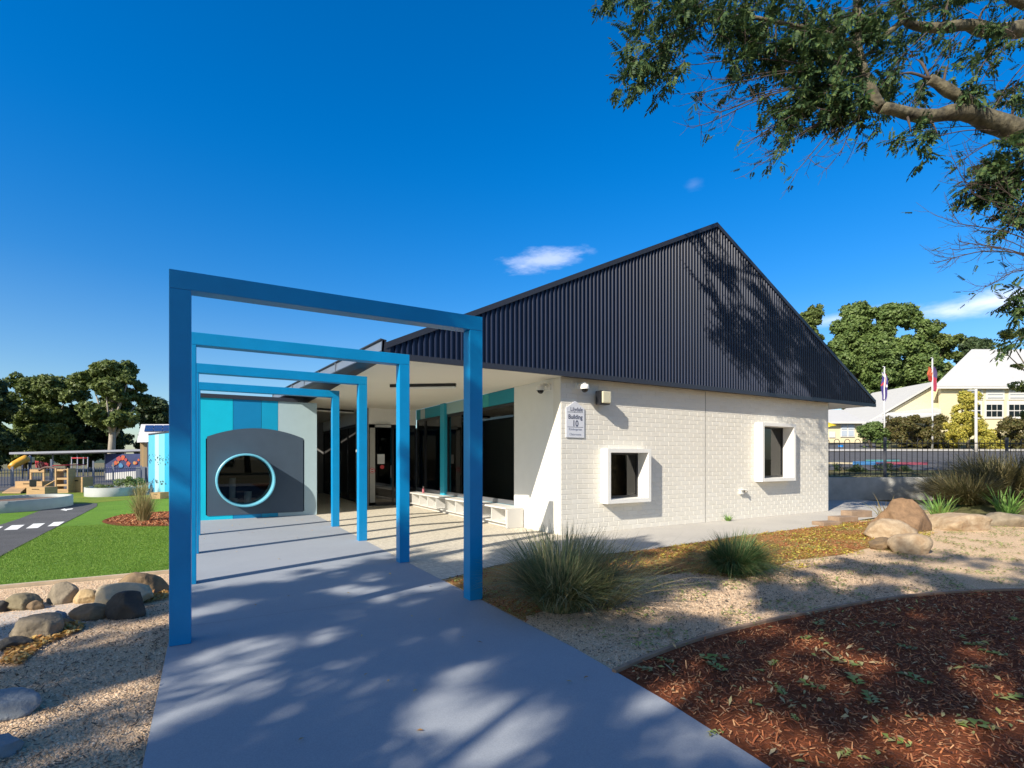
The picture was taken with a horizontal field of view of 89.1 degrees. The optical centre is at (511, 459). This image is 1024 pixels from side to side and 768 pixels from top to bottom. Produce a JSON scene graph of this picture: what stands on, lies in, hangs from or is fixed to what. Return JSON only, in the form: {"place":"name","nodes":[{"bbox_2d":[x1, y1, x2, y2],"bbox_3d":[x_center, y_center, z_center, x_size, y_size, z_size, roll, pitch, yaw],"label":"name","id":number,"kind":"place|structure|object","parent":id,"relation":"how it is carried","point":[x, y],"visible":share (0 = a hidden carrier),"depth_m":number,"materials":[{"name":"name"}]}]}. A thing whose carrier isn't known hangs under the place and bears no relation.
{"place":"outdoors","nodes":[
{"label":"outdoors","id":0,"kind":"place"},
{"bbox_2d":[0,503,96,554],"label":"play path","id":1,"kind":"structure","parent":0,"point":[12,539],"depth_m":12.03,"materials":[{"name":"grey asphalt"}]},
{"bbox_2d":[0,492,149,502],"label":"dry lawn","id":2,"kind":"structure","parent":0,"point":[78,497],"depth_m":19.74,"materials":[{"name":"green plant"}]},
{"bbox_2d":[26,486,57,494],"bbox_3d":[-19.500,1.323,21.585,0.750,0.353,0.604,0,0,0],"label":"timber crate","id":3,"kind":"object","parent":2,"relation":"on","point":[43,490],"visible":0.76,"depth_m":21.29,"materials":[{"name":"brown wood"}]},
{"bbox_2d":[55,468,75,492],"bbox_3d":[-19.925,0.953,23.200,0.596,1.095,0.400,0,0,0],"label":"ladder shelf","id":4,"kind":"object","parent":2,"relation":"on","point":[60,478],"visible":0.9,"depth_m":23.12,"materials":[{"name":"beige wood"}]},
{"bbox_2d":[75,477,92,491],"bbox_3d":[-19.597,1.149,23.645,0.629,0.702,0.604,0,0,0],"label":"timber crate","id":5,"kind":"object","parent":2,"relation":"on","point":[81,483],"visible":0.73,"depth_m":23.35,"materials":[{"name":"brown wood"}]},
{"bbox_2d":[84,485,139,496],"bbox_3d":[-16.701,1.320,21.854,1.913,0.360,2.985,0,0,-30],"label":"garden bed","id":6,"kind":"object","parent":2,"relation":"on","point":[114,491],"visible":0.64,"depth_m":20.65,"materials":[{"name":"concrete"}]},
{"bbox_2d":[113,476,144,487],"bbox_3d":[-16.239,0.987,22.035,1.187,0.579,1.332,0,0,-30],"label":"herb bush","id":7,"kind":"object","parent":6,"relation":"on","point":[129,480],"visible":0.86,"depth_m":22.04,"materials":[{"name":"green plant"}]},
{"bbox_2d":[0,498,168,584],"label":"lawn","id":8,"kind":"structure","parent":0,"point":[99,513],"depth_m":8.81,"materials":[{"name":"green plant"}]},
{"bbox_2d":[0,494,72,513],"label":"garden bed","id":9,"kind":"object","parent":8,"relation":"on","point":[20,503],"visible":0.98,"depth_m":15.54,"materials":[{"name":"concrete"}]},
{"bbox_2d":[102,511,168,525],"bbox_3d":[-9.133,1.488,13.015,1.779,0.001,3.964,0,0,-30],"label":"mulch patch","id":10,"kind":"object","parent":8,"relation":"on","point":[110,522],"visible":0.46,"depth_m":12.22,"materials":[{"name":"brown wood"}]},
{"bbox_2d":[105,511,168,524],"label":"bark chips","id":11,"kind":"object","parent":10,"relation":"on","point":[161,519],"visible":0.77,"depth_m":12.66,"materials":[{"name":"brown wood"}]},
{"bbox_2d":[125,485,161,521],"bbox_3d":[-8.834,1.019,12.478,0.896,0.953,0.836,0,0,-30],"label":"grass tuft","id":12,"kind":"object","parent":10,"relation":"on","point":[143,504],"visible":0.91,"depth_m":12.38,"materials":[{"name":"plant"}]},
{"bbox_2d":[137,424,168,466],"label":"solar roof building","id":13,"kind":"structure","parent":0,"point":[145,430],"depth_m":39.30,"materials":[{"name":"grey"}]},
{"bbox_2d":[142,515,770,767],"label":"concrete path","id":14,"kind":"structure","parent":0,"point":[264,688],"depth_m":3.48,"materials":[{"name":"grey concrete"}]},
{"bbox_2d":[199,382,338,534],"bbox_3d":[-5.062,-0.012,10.873,2.790,3.000,0.160,0,0,-30],"label":"portal frame","id":15,"kind":"object","parent":14,"relation":"on","point":[255,389],"visible":0.68,"depth_m":11.25,"materials":[{"name":"blue metal"}]},
{"bbox_2d":[196,363,366,553],"bbox_3d":[-3.893,-0.012,8.881,2.790,3.000,0.160,0,0,-30],"label":"portal frame","id":16,"kind":"object","parent":14,"relation":"on","point":[360,382],"visible":0.68,"depth_m":9.20,"materials":[{"name":"blue metal"}]},
{"bbox_2d":[192,332,409,584],"bbox_3d":[-2.724,-0.012,6.888,2.790,3.000,0.160,0,0,-30],"label":"portal frame","id":17,"kind":"object","parent":14,"relation":"on","point":[401,362],"visible":0.73,"depth_m":7.20,"materials":[{"name":"blue metal"}]},
{"bbox_2d":[169,269,482,646],"bbox_3d":[-1.556,-0.012,4.896,2.790,3.000,0.160,0,0,-30],"label":"portal frame","id":18,"kind":"object","parent":14,"relation":"on","point":[185,287],"visible":1,"depth_m":4.41,"materials":[{"name":"blue metal"}]},
{"bbox_2d":[0,463,927,579],"bbox_3d":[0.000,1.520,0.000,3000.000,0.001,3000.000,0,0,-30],"label":"ground","id":19,"kind":"structure","parent":0,"point":[97,465],"depth_m":59.37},
{"bbox_2d":[0,379,28,469],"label":"broad tree","id":20,"kind":"object","parent":19,"relation":"on","point":[10,441],"visible":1,"depth_m":55.43,"materials":[{"name":"green plant"}]},
{"bbox_2d":[2,371,92,471],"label":"broad tree","id":21,"kind":"object","parent":19,"relation":"on","point":[48,418],"visible":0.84,"depth_m":60.45,"materials":[{"name":"green plant"}]},
{"bbox_2d":[0,476,147,490],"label":"asphalt yard","id":22,"kind":"structure","parent":19,"relation":"on","point":[4,488],"depth_m":36.50,"materials":[{"name":"grey asphalt"}]},
{"bbox_2d":[7,455,34,478],"bbox_3d":[-36.497,0.589,38.692,0.814,1.823,1.631,0,0,-3],"label":"slide","id":23,"kind":"object","parent":22,"relation":"on","point":[20,461],"visible":0.81,"depth_m":38.73,"materials":[{"name":"yellow plastic"}]},
{"bbox_2d":[0,459,141,486],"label":"playground fence","id":24,"kind":"object","parent":22,"relation":"on","point":[11,484],"visible":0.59,"depth_m":30.39,"materials":[{"name":"grey"}]},
{"bbox_2d":[9,449,139,477],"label":"covered walkway","id":25,"kind":"structure","parent":22,"relation":"on","point":[80,452],"depth_m":42.22,"materials":[{"name":"metal"}]},
{"bbox_2d":[106,454,139,472],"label":"mural wall","id":26,"kind":"structure","parent":22,"relation":"on","point":[125,460],"depth_m":43.00,"materials":[{"name":"blue"}]},
{"bbox_2d":[0,574,168,767],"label":"gravel bed","id":27,"kind":"object","parent":19,"relation":"on","point":[42,741],"depth_m":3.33,"materials":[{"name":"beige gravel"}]},
{"bbox_2d":[0,733,24,758],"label":"rock","id":28,"kind":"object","parent":27,"relation":"on","point":[10,745],"depth_m":2.64,"materials":[{"name":"grey stone"}]},
{"bbox_2d":[0,636,33,650],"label":"river stone","id":29,"kind":"object","parent":27,"relation":"on","point":[15,641],"visible":0.58,"depth_m":4.11,"materials":[{"name":"grey stone"}]},
{"bbox_2d":[0,687,41,722],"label":"rock","id":30,"kind":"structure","parent":27,"relation":"on","point":[18,702],"depth_m":3.05,"materials":[{"name":"grey stone"}]},
{"bbox_2d":[5,592,42,610],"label":"river stone","id":31,"kind":"object","parent":27,"relation":"on","point":[18,601],"visible":0.71,"depth_m":5.15,"materials":[{"name":"grey stone"}]},
{"bbox_2d":[9,612,63,637],"bbox_3d":[-4.038,1.448,4.437,0.362,0.289,0.324,0,0,-30],"label":"river stone","id":32,"kind":"object","parent":27,"relation":"on","point":[47,623],"visible":0.65,"depth_m":4.34,"materials":[{"name":"beige stone"}]},
{"bbox_2d":[0,620,85,664],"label":"leaf litter","id":33,"kind":"object","parent":27,"relation":"on","point":[18,653],"visible":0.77,"depth_m":4.10,"materials":[{"name":"plant"}]},
{"bbox_2d":[0,602,89,639],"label":"creek bed","id":34,"kind":"object","parent":27,"relation":"on","point":[7,622],"visible":0.36,"depth_m":5.01,"materials":[{"name":"beige gravel"}]},
{"bbox_2d":[46,581,78,604],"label":"river stone","id":35,"kind":"object","parent":27,"relation":"on","point":[65,592],"visible":0.71,"depth_m":5.41,"materials":[{"name":"beige stone"}]},
{"bbox_2d":[73,589,95,603],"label":"river stone","id":36,"kind":"object","parent":27,"relation":"on","point":[82,596],"visible":0.69,"depth_m":5.40,"materials":[{"name":"beige stone"}]},
{"bbox_2d":[68,603,106,621],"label":"river stone","id":37,"kind":"object","parent":27,"relation":"on","point":[92,611],"visible":0.62,"depth_m":4.86,"materials":[{"name":"grey stone"}]},
{"bbox_2d":[94,582,153,603],"bbox_3d":[-4.004,1.423,5.370,0.500,0.280,0.563,0,0,-30],"label":"river stone","id":38,"kind":"object","parent":27,"relation":"on","point":[104,594],"visible":0.54,"depth_m":5.33,"materials":[{"name":"grey stone"}]},
{"bbox_2d":[105,590,145,619],"bbox_3d":[-3.669,1.432,4.939,0.325,0.368,0.247,0,0,-30],"label":"river stone","id":39,"kind":"object","parent":27,"relation":"on","point":[128,604],"visible":0.78,"depth_m":4.88,"materials":[{"name":"black stone"}]},
{"bbox_2d":[118,572,168,593],"bbox_3d":[-4.110,1.429,5.820,0.490,0.368,0.301,0,0,-20],"label":"river stone","id":40,"kind":"object","parent":27,"relation":"on","point":[156,583],"visible":0.46,"depth_m":5.73,"materials":[{"name":"beige stone"}]},
{"bbox_2d":[0,570,168,588],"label":"timber edging","id":41,"kind":"object","parent":19,"relation":"on","point":[50,582],"depth_m":6.34,"materials":[{"name":"beige wood"}]},
{"bbox_2d":[68,403,128,470],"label":"broad tree","id":42,"kind":"object","parent":19,"relation":"on","point":[89,437],"visible":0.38,"depth_m":64.66,"materials":[{"name":"green plant"}]},
{"bbox_2d":[65,358,153,453],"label":"gum tree","id":43,"kind":"object","parent":19,"relation":"on","point":[108,381],"visible":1,"depth_m":58.87,"materials":[{"name":"green plant"}]},
{"bbox_2d":[132,396,168,453],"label":"broad tree","id":44,"kind":"object","parent":19,"relation":"on","point":[156,411],"visible":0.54,"depth_m":68.95,"materials":[{"name":"green plant"}]},
{"bbox_2d":[201,393,316,519],"bbox_3d":[-8.748,-0.050,17.070,2.920,3.100,9.700,0,0,-30],"label":"round window room","id":45,"kind":"object","parent":19,"relation":"on","point":[258,456],"visible":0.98,"depth_m":13.41,"materials":[{"name":"paint"}]},
{"bbox_2d":[272,222,875,534],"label":"kindergarten building","id":46,"kind":"structure","parent":19,"relation":"on","point":[711,362],"depth_m":11.85,"materials":[{"name":"brick"}]},
{"bbox_2d":[369,424,415,505],"bbox_3d":[-3.862,0.185,16.862,1.560,2.590,0.123,0,0,-30],"label":"entrance door","id":47,"kind":"structure","parent":46,"relation":"in","point":[385,438],"depth_m":16.79,"materials":[{"name":"black glass"}]},
{"bbox_2d":[416,419,424,490],"bbox_3d":[-2.953,-0.125,16.933,0.080,2.330,0.740,0,0,-30],"label":"porch window","id":48,"kind":"structure","parent":46,"relation":"in","point":[420,423],"depth_m":16.94,"materials":[{"name":"black glass"}]},
{"bbox_2d":[390,383,455,388],"bbox_3d":[-1.918,-1.569,11.196,1.448,0.097,0.090,0,0,7],"label":"outdoor strip heater","id":49,"kind":"object","parent":46,"relation":"attached to","point":[431,386],"visible":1,"depth_m":11.14,"materials":[{"name":"black metal"}]},
{"bbox_2d":[424,416,439,493],"bbox_3d":[-2.399,-0.125,15.989,0.080,2.330,1.410,0,0,-30],"label":"porch window","id":50,"kind":"structure","parent":46,"relation":"in","point":[432,425],"depth_m":16.11,"materials":[{"name":"black glass"}]},
{"bbox_2d":[447,412,463,497],"bbox_3d":[-1.372,-0.125,14.238,0.080,2.330,1.930,0,0,-30],"label":"porch window","id":51,"kind":"structure","parent":46,"relation":"in","point":[455,421],"depth_m":14.62,"materials":[{"name":"black glass"}]},
{"bbox_2d":[483,402,513,504],"bbox_3d":[-0.398,-0.125,12.577,0.080,2.330,1.880,0,0,-30],"label":"porch window","id":52,"kind":"structure","parent":46,"relation":"in","point":[498,420],"depth_m":12.42,"materials":[{"name":"black glass"}]},
{"bbox_2d":[566,401,583,437],"bbox_3d":[1.258,-0.795,10.358,0.450,0.730,0.020,0,0,-30],"label":"building sign","id":53,"kind":"object","parent":46,"relation":"attached to","point":[574,419],"visible":1,"depth_m":10.35,"materials":[{"name":"white metal"}]},
{"bbox_2d":[596,390,610,404],"bbox_3d":[1.827,-1.240,10.543,0.260,0.280,0.280,0,0,-30],"label":"wall floodlight","id":54,"kind":"object","parent":46,"relation":"attached to","point":[603,397],"depth_m":10.43,"materials":[{"name":"beige metal"}]},
{"bbox_2d":[601,448,650,503],"bbox_3d":[2.358,0.345,11.011,1.210,1.130,0.410,0,0,-30],"label":"box window","id":55,"kind":"structure","parent":46,"relation":"in","point":[625,473],"depth_m":11.11,"materials":[{"name":"white paint"}]},
{"bbox_2d":[755,422,795,481],"bbox_3d":[6.822,-0.180,13.629,1.440,1.500,0.410,0,0,-30],"label":"box window","id":56,"kind":"structure","parent":46,"relation":"in","point":[775,443],"depth_m":13.79,"materials":[{"name":"white paint"}]},
{"bbox_2d":[443,500,1023,668],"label":"gravel bed","id":57,"kind":"object","parent":19,"relation":"on","point":[975,561],"visible":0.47,"depth_m":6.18,"materials":[{"name":"beige gravel"}]},
{"bbox_2d":[468,519,669,628],"bbox_3d":[0.592,1.051,5.312,2.214,0.891,2.153,0,0,-1],"label":"grass tussock","id":58,"kind":"object","parent":57,"relation":"on","point":[547,579],"depth_m":5.02,"materials":[{"name":"green plant"}]},
{"bbox_2d":[557,524,749,617],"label":"dry grass","id":59,"kind":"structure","parent":57,"relation":"on","point":[618,599],"depth_m":5.27,"materials":[{"name":"plant"}]},
{"bbox_2d":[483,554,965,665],"bbox_3d":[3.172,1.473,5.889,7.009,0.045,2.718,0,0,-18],"label":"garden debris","id":60,"kind":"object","parent":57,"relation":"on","point":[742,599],"visible":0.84,"depth_m":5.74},
{"bbox_2d":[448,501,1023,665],"bbox_3d":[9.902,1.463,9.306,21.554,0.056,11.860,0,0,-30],"label":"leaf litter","id":61,"kind":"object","parent":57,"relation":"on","point":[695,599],"visible":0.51,"depth_m":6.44,"materials":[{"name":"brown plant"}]},
{"bbox_2d":[681,529,799,582],"bbox_3d":[2.991,1.191,6.881,1.646,0.610,1.689,0,0,-30],"label":"grass tussock","id":62,"kind":"object","parent":57,"relation":"on","point":[738,557],"depth_m":6.70,"materials":[{"name":"green plant"}]},
{"bbox_2d":[588,0,1023,366],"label":"overhanging tree","id":63,"kind":"object","parent":57,"relation":"on","point":[818,44],"visible":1,"depth_m":8.67,"materials":[{"name":"green plant"}]},
{"bbox_2d":[612,588,1023,672],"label":"garden edging","id":64,"kind":"object","parent":57,"relation":"on","point":[628,664],"visible":0.63,"depth_m":4.77,"materials":[{"name":"beige concrete"}]},
{"bbox_2d":[619,589,1023,767],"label":"mulch bed","id":65,"kind":"object","parent":57,"relation":"on","point":[767,729],"visible":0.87,"depth_m":3.42,"materials":[{"name":"brown wood"}]},
{"bbox_2d":[632,589,1023,767],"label":"leaf litter","id":66,"kind":"object","parent":65,"relation":"on","point":[874,717],"visible":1,"depth_m":3.49,"materials":[{"name":"brown plant"}]},
{"bbox_2d":[634,616,1023,756],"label":"fallen sprigs","id":67,"kind":"object","parent":65,"relation":"on","point":[866,693],"visible":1,"depth_m":3.49,"materials":[{"name":"plant"}]},
{"bbox_2d":[868,537,890,550],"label":"sandstone boulder","id":68,"kind":"object","parent":57,"relation":"on","point":[877,543],"visible":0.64,"depth_m":8.59,"materials":[{"name":"beige stone"}]},
{"bbox_2d":[887,533,933,554],"bbox_3d":[6.368,1.413,8.356,0.617,0.451,0.365,0,0,2],"label":"sandstone boulder","id":69,"kind":"object","parent":57,"relation":"on","point":[914,543],"visible":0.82,"depth_m":8.22,"materials":[{"name":"beige stone"}]},
{"bbox_2d":[918,494,961,513],"bbox_3d":[10.746,1.112,12.964,1.012,0.668,1.290,0,0,4],"label":"strap plant","id":70,"kind":"object","parent":57,"relation":"on","point":[935,509],"visible":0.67,"depth_m":12.96,"materials":[{"name":"green plant"}]},
{"bbox_2d":[928,512,992,530],"bbox_3d":[9.679,1.392,11.227,1.301,0.469,0.981,0,0,7],"label":"sandstone boulder","id":71,"kind":"object","parent":57,"relation":"on","point":[952,521],"visible":0.73,"depth_m":10.93,"materials":[{"name":"beige stone"}]},
{"bbox_2d":[985,512,1023,526],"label":"sandstone boulder","id":72,"kind":"object","parent":57,"relation":"on","point":[1002,519],"visible":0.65,"depth_m":11.56,"materials":[{"name":"beige stone"}]},
{"bbox_2d":[317,493,643,578],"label":"porch paving","id":73,"kind":"structure","parent":0,"point":[437,544],"depth_m":10.04,"materials":[{"name":"grey concrete"}]},
{"bbox_2d":[0,0,1023,458],"label":"sky","id":74,"kind":"structure","parent":0,"point":[454,156],"materials":[{"name":"blue"}]},
{"bbox_2d":[445,521,874,621],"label":"leafy ground","id":75,"kind":"structure","parent":0,"point":[669,564],"depth_m":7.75,"materials":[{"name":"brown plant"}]},
{"bbox_2d":[608,519,936,575],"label":"leaf litter","id":76,"kind":"object","parent":75,"relation":"on","point":[823,546],"visible":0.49,"depth_m":8.63,"materials":[{"name":"plant"}]},
{"bbox_2d":[863,518,917,537],"bbox_3d":[7.165,1.379,9.900,0.798,0.503,0.632,0,0,-3],"label":"sandstone boulder","id":77,"kind":"object","parent":75,"relation":"on","point":[885,527],"visible":0.69,"depth_m":9.69,"materials":[{"name":"beige stone"}]},
{"bbox_2d":[867,498,931,531],"bbox_3d":[8.391,1.294,11.182,1.259,0.956,0.912,0,0,-30],"label":"sandstone boulder","id":78,"kind":"object","parent":75,"relation":"on","point":[911,513],"visible":0.63,"depth_m":10.87,"materials":[{"name":"brown stone"}]},
{"bbox_2d":[577,500,934,548],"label":"side pavement","id":79,"kind":"structure","parent":0,"point":[670,535],"depth_m":11.39,"materials":[{"name":"concrete"}]},
{"bbox_2d":[828,452,1023,469],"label":"road","id":80,"kind":"structure","parent":0,"point":[906,456],"depth_m":28.52,"materials":[{"name":"grey asphalt"}]},
{"bbox_2d":[828,439,1023,514],"bbox_3d":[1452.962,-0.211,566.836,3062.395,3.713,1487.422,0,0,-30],"label":"terrain","id":81,"kind":"structure","parent":0,"point":[986,508],"depth_m":20.21,"materials":[{"name":"green plant"}]},
{"bbox_2d":[800,303,825,339],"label":"leafy tree","id":82,"kind":"object","parent":81,"relation":"on","point":[812,315],"visible":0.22,"depth_m":69.01,"materials":[{"name":"green plant"}]},
{"bbox_2d":[828,410,865,442],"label":"school office","id":83,"kind":"structure","parent":81,"relation":"on","point":[846,424],"depth_m":43.00,"materials":[{"name":"white metal"}]},
{"bbox_2d":[827,300,901,409],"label":"leafy tree","id":84,"kind":"object","parent":81,"relation":"on","point":[852,328],"visible":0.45,"depth_m":64.73,"materials":[{"name":"green plant"}]},
{"bbox_2d":[856,421,890,447],"bbox_3d":[25.652,-1.533,37.037,2.331,2.365,1.750,0,0,-2],"label":"green shrub","id":85,"kind":"object","parent":81,"relation":"on","point":[872,431],"visible":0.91,"depth_m":36.65,"materials":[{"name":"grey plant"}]},
{"bbox_2d":[828,477,939,499],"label":"retaining wall","id":86,"kind":"structure","parent":81,"relation":"on","point":[856,488],"depth_m":19.10,"materials":[{"name":"concrete"}]},
{"bbox_2d":[828,437,1023,476],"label":"hoop fence","id":87,"kind":"object","parent":86,"relation":"on","point":[885,443],"visible":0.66,"depth_m":19.44,"materials":[{"name":"black metal"}]},
{"bbox_2d":[844,382,940,438],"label":"school gable wing","id":88,"kind":"structure","parent":81,"relation":"on","point":[909,401],"depth_m":51.00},
{"bbox_2d":[854,302,945,393],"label":"leafy tree","id":89,"kind":"object","parent":81,"relation":"on","point":[917,352],"visible":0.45,"depth_m":62.20,"materials":[{"name":"green plant"}]},
{"bbox_2d":[884,413,952,448],"bbox_3d":[28.733,-1.793,37.176,4.852,2.954,3.400,0,0,-6],"label":"brown shrub","id":90,"kind":"object","parent":81,"relation":"on","point":[922,432],"visible":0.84,"depth_m":36.14,"materials":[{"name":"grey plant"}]},
{"bbox_2d":[887,468,960,499],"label":"bank grass","id":91,"kind":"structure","parent":81,"relation":"on","point":[928,485],"depth_m":17.13,"materials":[{"name":"green plant"}]},
{"bbox_2d":[828,449,1023,450],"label":"footpath","id":92,"kind":"structure","parent":81,"relation":"on","point":[921,449],"depth_m":34.53,"materials":[{"name":"concrete"}]},
{"bbox_2d":[914,319,967,382],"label":"leafy tree","id":93,"kind":"object","parent":81,"relation":"on","point":[947,344],"visible":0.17,"depth_m":64.65,"materials":[{"name":"green plant"}]},
{"bbox_2d":[935,388,1004,448],"bbox_3d":[31.640,-2.622,35.970,3.974,4.574,3.033,0,0,19],"label":"golden conifer","id":94,"kind":"object","parent":81,"relation":"on","point":[960,426],"visible":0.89,"depth_m":35.65,"materials":[{"name":"yellow plant"}]},
{"bbox_2d":[919,450,1023,479],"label":"bank grass","id":95,"kind":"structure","parent":81,"relation":"on","point":[962,467],"depth_m":17.54,"materials":[{"name":"green plant"}]},
{"bbox_2d":[967,389,977,451],"bbox_3d":[29.288,-2.424,33.015,0.530,4.043,0.250,0,0,0],"label":"street lamp","id":96,"kind":"object","parent":81,"relation":"on","point":[976,421],"visible":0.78,"depth_m":32.95,"materials":[{"name":"grey metal"}]},
{"bbox_2d":[952,336,992,363],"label":"leafy tree","id":97,"kind":"object","parent":81,"relation":"on","point":[968,344],"visible":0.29,"depth_m":84.02,"materials":[{"name":"green plant"}]},
{"bbox_2d":[937,349,1023,438],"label":"school hall","id":98,"kind":"structure","parent":81,"relation":"on","point":[978,371],"depth_m":50.00,"materials":[{"name":"grey metal"}]},
{"bbox_2d":[984,401,1003,418],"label":"window","id":99,"kind":"structure","parent":98,"relation":"in","point":[992,409],"depth_m":49.90,"materials":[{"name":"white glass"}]},
{"bbox_2d":[1007,401,1023,418],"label":"window","id":100,"kind":"structure","parent":98,"relation":"in","point":[1013,407],"depth_m":49.90,"materials":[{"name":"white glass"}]},
{"bbox_2d":[980,486,1023,513],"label":"strap plant","id":101,"kind":"object","parent":81,"relation":"on","point":[1009,508],"visible":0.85,"depth_m":13.21,"materials":[{"name":"green plant"}]},
{"bbox_2d":[988,327,1023,420],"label":"drooping tree","id":102,"kind":"object","parent":81,"relation":"on","point":[1004,335],"visible":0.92,"depth_m":14.45,"materials":[{"name":"green plant"}]},
{"bbox_2d":[994,415,1023,448],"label":"brown shrub","id":103,"kind":"object","parent":81,"relation":"on","point":[1012,427],"visible":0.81,"depth_m":35.50,"materials":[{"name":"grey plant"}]},
{"bbox_2d":[915,469,1023,504],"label":"bank grass","id":104,"kind":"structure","parent":0,"point":[968,493],"depth_m":14.20,"materials":[{"name":"green plant"}]},
{"bbox_2d":[928,448,1023,498],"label":"bank grass","id":105,"kind":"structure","parent":0,"point":[988,473],"depth_m":15.13,"materials":[{"name":"green plant"}]},
{"bbox_2d":[956,450,1023,500],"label":"bank grass","id":106,"kind":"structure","parent":0,"point":[1018,477],"depth_m":14.88,"materials":[{"name":"green plant"}]},
{"label":"rubber paving","id":107,"kind":"structure","parent":0,"visible":0},
{"bbox_2d":[148,431,168,492],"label":"blue shed","id":108,"kind":"structure","parent":107,"relation":"on","point":[158,459],"depth_m":22.09,"materials":[{"name":"blue"}]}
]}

